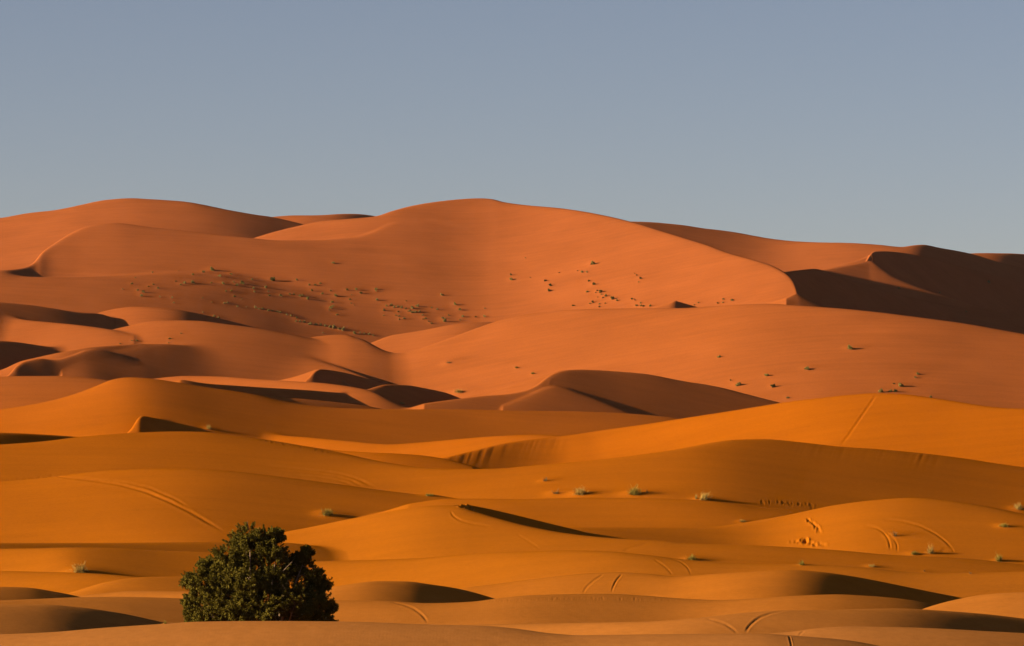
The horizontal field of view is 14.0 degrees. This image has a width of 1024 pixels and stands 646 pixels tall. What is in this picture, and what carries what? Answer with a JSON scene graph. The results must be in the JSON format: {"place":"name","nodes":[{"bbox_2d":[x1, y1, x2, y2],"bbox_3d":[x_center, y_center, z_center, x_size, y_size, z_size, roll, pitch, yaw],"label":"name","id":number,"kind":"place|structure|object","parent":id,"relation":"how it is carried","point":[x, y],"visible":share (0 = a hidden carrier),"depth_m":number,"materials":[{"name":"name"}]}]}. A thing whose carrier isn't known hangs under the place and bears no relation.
{"place":"outdoors","nodes":[
{"label":"outdoors","id":0,"kind":"place"},
{"bbox_2d":[0,198,1023,645],"bbox_3d":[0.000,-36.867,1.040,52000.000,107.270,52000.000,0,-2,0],"label":"sand dunes","id":1,"kind":"structure","parent":0,"point":[132,480],"depth_m":615.25,"materials":[{"name":"orange sand"}]},
{"bbox_2d":[69,562,89,572],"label":"grass tuft","id":2,"kind":"object","parent":1,"relation":"on","point":[79,570],"visible":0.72,"depth_m":323.91,"materials":[{"name":"beige plant"}]},
{"bbox_2d":[178,521,338,621],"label":"tamarisk tree","id":3,"kind":"object","parent":1,"relation":"on","point":[239,588],"visible":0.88,"depth_m":187.56,"materials":[{"name":"green plant"}]},
{"bbox_2d":[319,507,332,515],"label":"grass tuft","id":4,"kind":"object","parent":1,"relation":"on","point":[326,512],"visible":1,"depth_m":428.42,"materials":[{"name":"beige plant"}]},
{"bbox_2d":[570,487,587,495],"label":"grass tuft","id":5,"kind":"object","parent":1,"relation":"on","point":[580,491],"visible":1,"depth_m":443.54,"materials":[{"name":"beige plant"}]},
{"bbox_2d":[627,484,641,494],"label":"grass tuft","id":6,"kind":"object","parent":1,"relation":"on","point":[635,491],"visible":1,"depth_m":442.00,"materials":[{"name":"beige plant"}]},
{"bbox_2d":[686,555,697,559],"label":"grass tuft","id":7,"kind":"object","parent":1,"relation":"on","point":[691,557],"visible":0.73,"depth_m":346.27,"materials":[{"name":"beige plant"}]},
{"bbox_2d":[700,491,712,499],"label":"grass tuft","id":8,"kind":"object","parent":1,"relation":"on","point":[702,497],"visible":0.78,"depth_m":439.77,"materials":[{"name":"beige plant"}]},
{"bbox_2d":[924,544,934,553],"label":"grass tuft","id":9,"kind":"object","parent":1,"relation":"on","point":[930,551],"visible":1,"depth_m":376.64,"materials":[{"name":"beige plant"}]},
{"bbox_2d":[994,552,1002,561],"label":"grass tuft","id":10,"kind":"object","parent":1,"relation":"on","point":[999,559],"visible":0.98,"depth_m":374.57,"materials":[{"name":"beige plant"}]},
{"bbox_2d":[1013,501,1023,510],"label":"grass tuft","id":11,"kind":"object","parent":1,"relation":"on","point":[1018,508],"visible":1,"depth_m":455.34,"materials":[{"name":"beige plant"}]},
{"bbox_2d":[0,0,1023,253],"label":"sky","id":12,"kind":"structure","parent":0,"point":[897,123],"materials":[{"name":"blue"}]}
]}

